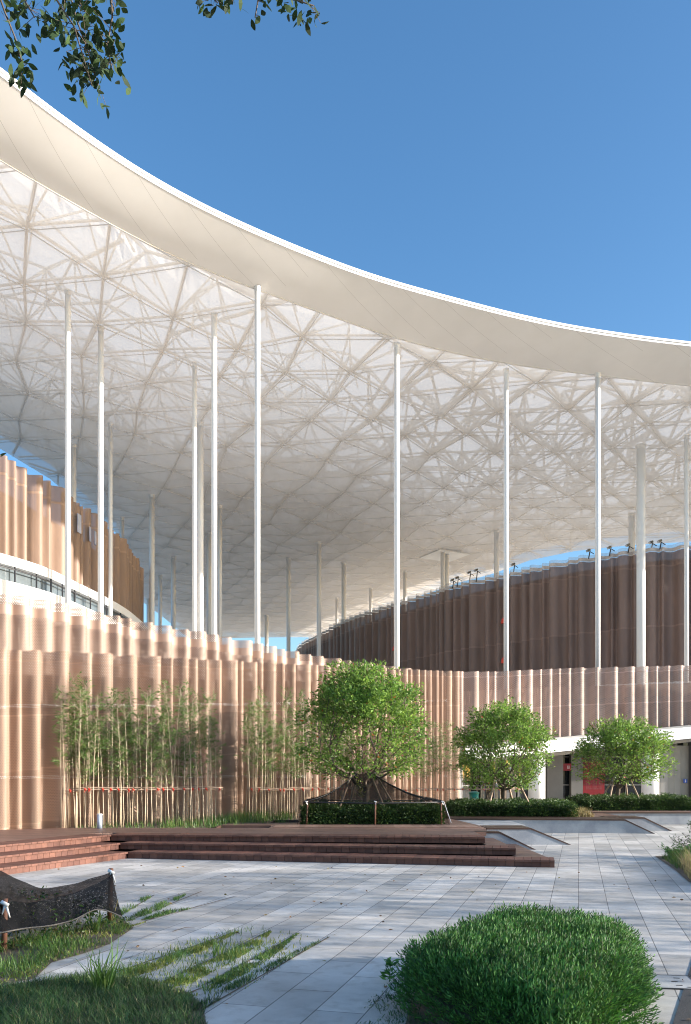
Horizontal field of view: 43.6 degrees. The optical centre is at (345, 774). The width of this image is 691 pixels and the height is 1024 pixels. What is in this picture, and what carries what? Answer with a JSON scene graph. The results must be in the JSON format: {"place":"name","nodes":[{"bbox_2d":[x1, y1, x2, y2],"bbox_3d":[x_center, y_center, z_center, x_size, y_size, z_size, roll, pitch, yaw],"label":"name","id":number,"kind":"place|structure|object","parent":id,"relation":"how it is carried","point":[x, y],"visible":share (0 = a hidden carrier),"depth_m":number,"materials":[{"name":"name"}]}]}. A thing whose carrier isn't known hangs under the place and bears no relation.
{"place":"outdoors","nodes":[
{"label":"outdoors","id":0,"kind":"place"},
{"bbox_2d":[0,967,207,1023],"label":"foreground grass","id":1,"kind":"structure","parent":0,"point":[115,1001],"depth_m":5.90,"materials":[{"name":"green plant"}]},
{"bbox_2d":[70,937,134,991],"bbox_3d":[-1.764,1.384,6.357,0.481,0.432,0.588,0,0,9],"label":"grass tuft","id":2,"kind":"object","parent":1,"relation":"on","point":[104,978],"visible":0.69,"depth_m":6.34,"materials":[{"name":"green plant"}]},
{"bbox_2d":[69,804,445,827],"bbox_3d":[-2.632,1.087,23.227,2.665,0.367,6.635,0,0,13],"label":"planting bed grass","id":3,"kind":"structure","parent":0,"point":[236,820],"depth_m":22.22,"materials":[{"name":"green plant"}]},
{"bbox_2d":[49,686,69,827],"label":"bamboo","id":4,"kind":"object","parent":3,"relation":"on","point":[59,696],"visible":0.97,"depth_m":20.22,"materials":[{"name":"green plant"}]},
{"bbox_2d":[52,709,76,827],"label":"bamboo","id":5,"kind":"object","parent":3,"relation":"on","point":[57,760],"visible":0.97,"depth_m":20.17,"materials":[{"name":"green plant"}]},
{"bbox_2d":[64,671,89,827],"bbox_3d":[-6.461,-0.613,20.592,0.740,3.765,0.625,2,1,21],"label":"bamboo","id":6,"kind":"object","parent":3,"relation":"on","point":[74,683],"visible":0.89,"depth_m":20.59,"materials":[{"name":"green plant"}]},
{"bbox_2d":[68,686,89,827],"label":"bamboo","id":7,"kind":"object","parent":3,"relation":"on","point":[74,706],"visible":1,"depth_m":20.23,"materials":[{"name":"green plant"}]},
{"bbox_2d":[67,683,94,827],"bbox_3d":[-6.247,-0.446,20.473,0.767,3.432,0.567,0,0,-16],"label":"bamboo","id":8,"kind":"object","parent":3,"relation":"on","point":[84,727],"visible":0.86,"depth_m":20.46,"materials":[{"name":"green plant"}]},
{"bbox_2d":[74,679,99,827],"bbox_3d":[-6.096,-0.521,20.461,0.595,3.585,0.704,-1,0,26],"label":"bamboo","id":9,"kind":"object","parent":3,"relation":"on","point":[86,716],"visible":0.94,"depth_m":20.47,"materials":[{"name":"green plant"}]},
{"bbox_2d":[77,734,99,827],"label":"bamboo","id":10,"kind":"object","parent":3,"relation":"on","point":[84,773],"visible":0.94,"depth_m":20.50,"materials":[{"name":"green plant"}]},
{"bbox_2d":[84,712,105,827],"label":"bamboo","id":11,"kind":"object","parent":3,"relation":"on","point":[95,749],"visible":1,"depth_m":20.48,"materials":[{"name":"green plant"}]},
{"bbox_2d":[86,694,108,813],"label":"bamboo","id":12,"kind":"object","parent":3,"relation":"on","point":[101,741],"visible":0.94,"depth_m":20.65,"materials":[{"name":"green plant"}]},
{"bbox_2d":[99,687,121,826],"bbox_3d":[-5.646,-0.451,20.953,0.571,3.442,0.676,-1,1,20],"label":"bamboo","id":13,"kind":"object","parent":3,"relation":"on","point":[112,708],"visible":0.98,"depth_m":20.91,"materials":[{"name":"green plant"}]},
{"bbox_2d":[106,687,128,826],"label":"bamboo","id":14,"kind":"object","parent":3,"relation":"on","point":[119,737],"visible":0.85,"depth_m":21.07,"materials":[{"name":"green plant"}]},
{"bbox_2d":[109,713,135,826],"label":"bamboo","id":15,"kind":"object","parent":3,"relation":"on","point":[113,747],"visible":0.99,"depth_m":20.71,"materials":[{"name":"green plant"}]},
{"bbox_2d":[115,703,136,825],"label":"bamboo","id":16,"kind":"object","parent":3,"relation":"on","point":[126,745],"visible":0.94,"depth_m":20.96,"materials":[{"name":"green plant"}]},
{"bbox_2d":[127,728,145,823],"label":"bamboo","id":17,"kind":"object","parent":3,"relation":"on","point":[136,763],"visible":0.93,"depth_m":21.14,"materials":[{"name":"green plant"}]},
{"bbox_2d":[136,688,157,826],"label":"bamboo","id":18,"kind":"object","parent":3,"relation":"on","point":[145,699],"visible":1,"depth_m":20.89,"materials":[{"name":"green plant"}]},
{"bbox_2d":[136,685,159,825],"bbox_3d":[-4.841,-0.462,21.211,0.699,3.465,0.578,0,0,43],"label":"bamboo","id":19,"kind":"object","parent":3,"relation":"on","point":[149,717],"visible":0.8,"depth_m":21.20,"materials":[{"name":"green plant"}]},
{"bbox_2d":[142,747,158,825],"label":"bamboo","id":20,"kind":"object","parent":3,"relation":"on","point":[153,760],"visible":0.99,"depth_m":20.98,"materials":[{"name":"green plant"}]},
{"bbox_2d":[153,707,172,823],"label":"bamboo","id":21,"kind":"object","parent":3,"relation":"on","point":[160,720],"visible":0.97,"depth_m":21.16,"materials":[{"name":"green plant"}]},
{"bbox_2d":[152,740,173,826],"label":"bamboo","id":22,"kind":"object","parent":3,"relation":"on","point":[165,767],"visible":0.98,"depth_m":21.09,"materials":[{"name":"green plant"}]},
{"bbox_2d":[156,679,173,824],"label":"bamboo","id":23,"kind":"object","parent":3,"relation":"on","point":[160,711],"visible":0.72,"depth_m":21.48,"materials":[{"name":"green plant"}]},
{"bbox_2d":[156,681,183,823],"bbox_3d":[-4.333,-0.529,21.247,0.634,3.599,0.636,0,0,-40],"label":"bamboo","id":24,"kind":"object","parent":3,"relation":"on","point":[169,734],"visible":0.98,"depth_m":21.20,"materials":[{"name":"green plant"}]},
{"bbox_2d":[69,786,222,792],"bbox_3d":[-4.801,0.370,21.044,3.730,0.153,0.131,0,0,-22],"label":"bamboo rail","id":25,"kind":"object","parent":24,"relation":"attached to","point":[157,789],"visible":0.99,"depth_m":21.00,"materials":[{"name":"brown wood"}]},
{"bbox_2d":[166,685,187,796],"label":"bamboo","id":26,"kind":"object","parent":3,"relation":"on","point":[178,721],"visible":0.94,"depth_m":21.38,"materials":[{"name":"green plant"}]},
{"bbox_2d":[177,679,193,825],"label":"bamboo","id":27,"kind":"object","parent":3,"relation":"on","point":[188,689],"visible":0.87,"depth_m":21.48,"materials":[{"name":"green plant"}]},
{"bbox_2d":[178,700,198,825],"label":"bamboo","id":28,"kind":"object","parent":3,"relation":"on","point":[188,712],"visible":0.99,"depth_m":21.31,"materials":[{"name":"green plant"}]},
{"bbox_2d":[187,724,202,821],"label":"bamboo","id":29,"kind":"object","parent":3,"relation":"on","point":[191,747],"visible":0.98,"depth_m":21.40,"materials":[{"name":"green plant"}]},
{"bbox_2d":[190,691,211,825],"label":"bamboo","id":30,"kind":"object","parent":3,"relation":"on","point":[199,737],"visible":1,"depth_m":21.43,"materials":[{"name":"green plant"}]},
{"bbox_2d":[198,688,219,817],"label":"bamboo","id":31,"kind":"object","parent":3,"relation":"on","point":[208,700],"visible":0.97,"depth_m":21.63,"materials":[{"name":"green plant"}]},
{"bbox_2d":[205,727,227,823],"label":"bamboo","id":32,"kind":"object","parent":3,"relation":"on","point":[219,755],"visible":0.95,"depth_m":21.84,"materials":[{"name":"green plant"}]},
{"bbox_2d":[253,694,268,815],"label":"bamboo","id":33,"kind":"object","parent":3,"relation":"on","point":[261,714],"visible":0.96,"depth_m":24.56,"materials":[{"name":"green plant"}]},
{"bbox_2d":[273,699,294,816],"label":"bamboo","id":34,"kind":"object","parent":3,"relation":"on","point":[288,727],"visible":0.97,"depth_m":24.92,"materials":[{"name":"green plant"}]},
{"bbox_2d":[0,824,690,1023],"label":"paving","id":35,"kind":"structure","parent":0,"point":[344,982],"depth_m":10.32,"materials":[{"name":"stone"}]},
{"bbox_2d":[0,886,127,951],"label":"shrub","id":36,"kind":"object","parent":35,"relation":"on","point":[111,921],"visible":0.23,"depth_m":8.60,"materials":[{"name":"green plant"}]},
{"bbox_2d":[0,914,132,983],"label":"lawn grass","id":37,"kind":"structure","parent":35,"relation":"on","point":[67,941],"depth_m":7.80,"materials":[{"name":"green plant"}]},
{"bbox_2d":[0,868,121,951],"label":"shade net","id":38,"kind":"object","parent":37,"relation":"on","point":[16,906],"visible":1,"depth_m":8.82,"materials":[{"name":"black fabric"}]},
{"bbox_2d":[0,921,126,982],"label":"stonecrop","id":39,"kind":"object","parent":37,"relation":"on","point":[64,954],"visible":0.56,"depth_m":7.94,"materials":[{"name":"green plant"}]},
{"bbox_2d":[1,927,238,1000],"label":"joint grass","id":40,"kind":"structure","parent":35,"relation":"on","point":[175,955],"depth_m":6.97,"materials":[{"name":"green plant"}]},
{"bbox_2d":[125,893,185,920],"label":"joint grass","id":41,"kind":"structure","parent":35,"relation":"on","point":[159,906],"depth_m":10.15,"materials":[{"name":"green plant"}]},
{"bbox_2d":[0,0,328,456],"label":"overhanging tree","id":42,"kind":"object","parent":35,"relation":"on","point":[86,19],"visible":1,"depth_m":4.68,"materials":[{"name":"green plant"}]},
{"bbox_2d":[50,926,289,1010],"bbox_3d":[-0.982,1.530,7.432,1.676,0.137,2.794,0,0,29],"label":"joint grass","id":43,"kind":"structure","parent":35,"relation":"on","point":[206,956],"depth_m":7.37,"materials":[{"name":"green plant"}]},
{"bbox_2d":[40,930,309,1001],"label":"grass","id":44,"kind":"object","parent":35,"relation":"on","point":[191,983],"visible":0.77,"depth_m":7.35,"materials":[{"name":"green plant"}]},
{"bbox_2d":[130,928,271,993],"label":"joint grass","id":45,"kind":"structure","parent":35,"relation":"on","point":[199,965],"depth_m":6.99,"materials":[{"name":"green plant"}]},
{"bbox_2d":[124,891,328,1007],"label":"paving joint soil","id":46,"kind":"structure","parent":35,"relation":"on","point":[227,951],"depth_m":7.67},
{"bbox_2d":[0,649,459,829],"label":"plaza screen wall","id":47,"kind":"structure","parent":35,"relation":"on","point":[29,784],"depth_m":23.21,"materials":[{"name":"metal"}]},
{"bbox_2d":[0,594,460,802],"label":"screen wall","id":48,"kind":"structure","parent":35,"relation":"on","point":[25,628],"depth_m":25.10,"materials":[{"name":"metal"}]},
{"bbox_2d":[194,936,327,1010],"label":"joint grass","id":49,"kind":"structure","parent":35,"relation":"on","point":[243,981],"depth_m":6.71,"materials":[{"name":"green plant"}]},
{"bbox_2d":[0,819,554,874],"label":"timber deck","id":50,"kind":"structure","parent":35,"relation":"on","point":[457,842],"depth_m":16.64,"materials":[{"name":"brown wood"}]},
{"bbox_2d":[294,658,432,808],"bbox_3d":[0.496,-0.887,22.017,3.464,4.217,3.429,0,0,-44],"label":"round tree","id":51,"kind":"object","parent":50,"relation":"on","point":[362,695],"visible":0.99,"depth_m":21.39,"materials":[{"name":"green plant"}]},
{"bbox_2d":[299,800,445,824],"bbox_3d":[0.681,0.928,22.003,3.716,0.712,2.062,0,0,0],"label":"hedge","id":52,"kind":"object","parent":50,"relation":"on","point":[407,813],"visible":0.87,"depth_m":21.14,"materials":[{"name":"green plant"}]},
{"bbox_2d":[297,773,450,824],"bbox_3d":[0.700,0.611,21.994,3.760,1.332,2.052,0,0,0],"label":"shade net","id":53,"kind":"object","parent":50,"relation":"on","point":[378,789],"visible":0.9,"depth_m":21.38,"materials":[{"name":"black fabric"}]},
{"bbox_2d":[406,985,450,1023],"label":"mound soil","id":54,"kind":"structure","parent":35,"relation":"on","point":[422,1010],"depth_m":5.71,"materials":[{"name":"brown soil"}]},
{"bbox_2d":[360,963,448,1023],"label":"mound edge grass","id":55,"kind":"structure","parent":54,"relation":"on","point":[388,1020],"depth_m":5.78,"materials":[{"name":"green plant"}]},
{"bbox_2d":[458,820,524,825],"bbox_3d":[3.710,1.429,22.700,1.580,0.339,2.200,0,0,0],"label":"stone landing","id":56,"kind":"object","parent":35,"relation":"on","point":[479,823],"visible":0.21,"depth_m":22.74,"materials":[{"name":"stone"}]},
{"bbox_2d":[475,831,535,849],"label":"wedge wall","id":57,"kind":"structure","parent":35,"relation":"on","point":[502,837],"depth_m":18.42,"materials":[{"name":"stone"}]},
{"bbox_2d":[480,825,570,844],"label":"wedge wall","id":58,"kind":"structure","parent":35,"relation":"on","point":[526,835],"depth_m":19.72,"materials":[{"name":"stone"}]},
{"bbox_2d":[387,900,664,1023],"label":"clipped mound","id":59,"kind":"object","parent":35,"relation":"on","point":[519,964],"visible":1,"depth_m":5.33,"materials":[{"name":"green plant"}]},
{"bbox_2d":[449,816,654,833],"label":"wedge wall","id":60,"kind":"structure","parent":35,"relation":"on","point":[580,825],"depth_m":23.66,"materials":[{"name":"stone"}]},
{"bbox_2d":[601,816,671,830],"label":"wedge wall","id":61,"kind":"structure","parent":35,"relation":"on","point":[646,823],"depth_m":24.60,"materials":[{"name":"stone"}]},
{"bbox_2d":[651,974,690,989],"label":"bench","id":62,"kind":"object","parent":35,"relation":"on","point":[676,982],"visible":0.64,"depth_m":6.64,"materials":[{"name":"metal"}]},
{"bbox_2d":[0,0,690,657],"label":"sky","id":63,"kind":"structure","parent":0,"point":[532,158],"materials":[{"name":"blue"}]},
{"bbox_2d":[447,813,617,818],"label":"terrace paving","id":64,"kind":"structure","parent":0,"point":[599,814],"depth_m":25.95,"materials":[{"name":"grey stone"}]},
{"bbox_2d":[450,695,557,804],"bbox_3d":[4.891,-0.579,26.305,3.156,3.621,3.071,0,0,-43],"label":"round tree","id":65,"kind":"object","parent":64,"relation":"on","point":[521,734],"visible":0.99,"depth_m":25.72,"materials":[{"name":"green plant"}]},
{"bbox_2d":[445,796,579,816],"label":"hedge","id":66,"kind":"object","parent":64,"relation":"on","point":[518,807],"visible":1,"depth_m":25.15,"materials":[{"name":"green plant"}]},
{"bbox_2d":[586,810,690,823],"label":"raised terrace","id":67,"kind":"structure","parent":0,"point":[670,817],"depth_m":27.70,"materials":[{"name":"stone"}]},
{"bbox_2d":[568,714,678,794],"bbox_3d":[9.684,-0.468,30.179,3.630,3.390,3.433,0,0,25],"label":"round tree","id":68,"kind":"object","parent":67,"relation":"on","point":[622,732],"visible":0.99,"depth_m":29.60,"materials":[{"name":"green plant"}]},
{"bbox_2d":[566,792,690,810],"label":"hedge","id":69,"kind":"object","parent":67,"relation":"on","point":[641,801],"visible":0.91,"depth_m":29.27,"materials":[{"name":"green plant"}]},
{"bbox_2d":[660,847,690,868],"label":"border grass","id":70,"kind":"structure","parent":0,"point":[673,859],"depth_m":15.61,"materials":[{"name":"green plant"}]},
{"bbox_2d":[673,967,690,1023],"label":"asphalt path","id":71,"kind":"structure","parent":0,"point":[683,1014],"depth_m":5.86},
{"bbox_2d":[675,846,690,879],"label":"border grass","id":72,"kind":"structure","parent":0,"point":[687,867],"depth_m":14.13,"materials":[{"name":"plant"}]},
{"label":"terrace","id":73,"kind":"structure","parent":0,"visible":0},
{"bbox_2d":[64,289,70,612],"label":"canopy column","id":74,"kind":"structure","parent":73,"relation":"on","point":[67,446],"depth_m":39.18,"materials":[{"name":"white metal"}]},
{"bbox_2d":[0,455,147,629],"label":"hall","id":75,"kind":"structure","parent":73,"relation":"on","point":[32,536],"depth_m":48.97,"materials":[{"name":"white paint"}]},
{"bbox_2d":[71,444,76,501],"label":"canopy column","id":76,"kind":"structure","parent":73,"relation":"on","point":[73,470],"depth_m":57.51,"materials":[{"name":"white metal"}]},
{"bbox_2d":[97,326,103,618],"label":"canopy column","id":77,"kind":"structure","parent":73,"relation":"on","point":[100,469],"depth_m":42.35,"materials":[{"name":"white metal"}]},
{"bbox_2d":[108,422,112,623],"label":"canopy column","id":78,"kind":"structure","parent":73,"relation":"on","point":[110,518],"depth_m":54.01,"materials":[{"name":"white metal"}]},
{"bbox_2d":[149,494,154,631],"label":"canopy column","id":79,"kind":"structure","parent":73,"relation":"on","point":[151,557],"depth_m":67.49,"materials":[{"name":"white metal"}]},
{"bbox_2d":[158,575,161,630],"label":"canopy column","id":80,"kind":"structure","parent":73,"relation":"on","point":[159,600],"depth_m":95.49,"materials":[{"name":"white metal"}]},
{"bbox_2d":[171,556,175,636],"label":"canopy column","id":81,"kind":"structure","parent":73,"relation":"on","point":[173,592],"depth_m":87.82,"materials":[{"name":"white metal"}]},
{"bbox_2d":[192,362,196,638],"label":"canopy column","id":82,"kind":"structure","parent":73,"relation":"on","point":[194,496],"depth_m":45.92,"materials":[{"name":"white metal"}]},
{"bbox_2d":[197,422,203,638],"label":"canopy column","id":83,"kind":"structure","parent":73,"relation":"on","point":[200,555],"depth_m":53.93,"materials":[{"name":"white metal"}]},
{"bbox_2d":[206,532,210,641],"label":"canopy column","id":84,"kind":"structure","parent":73,"relation":"on","point":[208,584],"depth_m":78.39,"materials":[{"name":"white metal"}]},
{"bbox_2d":[211,312,216,641],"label":"canopy column","id":85,"kind":"structure","parent":73,"relation":"on","point":[213,472],"depth_m":41.13,"materials":[{"name":"white metal"}]},
{"bbox_2d":[218,505,221,640],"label":"canopy column","id":86,"kind":"structure","parent":73,"relation":"on","point":[220,571],"depth_m":70.37,"materials":[{"name":"white metal"}]},
{"bbox_2d":[254,285,260,642],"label":"canopy column","id":87,"kind":"structure","parent":73,"relation":"on","point":[257,288],"depth_m":38.94,"materials":[{"name":"white metal"}]},
{"bbox_2d":[286,557,290,650],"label":"canopy column","id":88,"kind":"structure","parent":73,"relation":"on","point":[288,559],"depth_m":87.36,"materials":[{"name":"white metal"}]},
{"bbox_2d":[316,542,321,658],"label":"canopy column","id":89,"kind":"structure","parent":73,"relation":"on","point":[319,599],"depth_m":80.70,"materials":[{"name":"white metal"}]},
{"bbox_2d":[341,562,345,620],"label":"canopy column","id":90,"kind":"structure","parent":73,"relation":"on","point":[343,604],"depth_m":89.00,"materials":[{"name":"white metal"}]},
{"bbox_2d":[394,342,399,669],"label":"canopy column","id":91,"kind":"structure","parent":73,"relation":"on","point":[396,504],"depth_m":43.99,"materials":[{"name":"white metal"}]},
{"bbox_2d":[441,552,444,588],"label":"canopy column","id":92,"kind":"structure","parent":73,"relation":"on","point":[442,570],"depth_m":84.40,"materials":[{"name":"white metal"}]},
{"bbox_2d":[0,67,690,638],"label":"canopy roof","id":93,"kind":"structure","parent":92,"relation":"on","point":[148,271],"depth_m":50.66,"materials":[{"name":"white"}]},
{"bbox_2d":[419,549,469,561],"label":"ceiling plate","id":94,"kind":"object","parent":93,"relation":"attached to","point":[436,555],"visible":0.71,"depth_m":85.73,"materials":[{"name":"white metal"}]},
{"bbox_2d":[295,545,690,690],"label":"hall","id":95,"kind":"structure","parent":73,"relation":"on","point":[551,620],"depth_m":65.83,"materials":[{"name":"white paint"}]},
{"bbox_2d":[493,529,498,578],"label":"canopy column","id":96,"kind":"structure","parent":73,"relation":"on","point":[496,552],"depth_m":78.37,"materials":[{"name":"white metal"}]},
{"bbox_2d":[503,368,508,679],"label":"canopy column","id":97,"kind":"structure","parent":73,"relation":"on","point":[506,519],"depth_m":46.82,"materials":[{"name":"white metal"}]},
{"bbox_2d":[595,372,600,685],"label":"canopy column","id":98,"kind":"structure","parent":73,"relation":"on","point":[597,518],"depth_m":47.35,"materials":[{"name":"white metal"}]},
{"bbox_2d":[628,513,634,555],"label":"canopy column","id":99,"kind":"structure","parent":73,"relation":"on","point":[631,528],"depth_m":72.81,"materials":[{"name":"white metal"}]},
{"bbox_2d":[636,444,645,683],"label":"canopy column","id":100,"kind":"structure","parent":73,"relation":"on","point":[640,561],"depth_m":57.16,"materials":[{"name":"white metal"}]},
{"bbox_2d":[684,435,688,682],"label":"canopy column","id":101,"kind":"structure","parent":73,"relation":"on","point":[686,550],"depth_m":55.81,"materials":[{"name":"white metal"}]},
{"label":"ground","id":102,"kind":"structure","parent":0,"visible":0},
{"bbox_2d":[431,665,690,799],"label":"entrance building","id":103,"kind":"structure","parent":102,"relation":"on","point":[569,710],"depth_m":43.84,"materials":[{"name":"white paint"}]},
{"bbox_2d":[668,746,688,796],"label":"door panel","id":104,"kind":"structure","parent":103,"relation":"in","point":[676,785],"depth_m":46.14,"materials":[{"name":"white"}]},
{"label":"entrance floor","id":105,"kind":"structure","parent":0,"visible":0},
{"bbox_2d":[583,761,604,794],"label":"red poster","id":106,"kind":"object","parent":105,"relation":"on","point":[594,788],"visible":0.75,"depth_m":45.98,"materials":[{"name":"red paper"}]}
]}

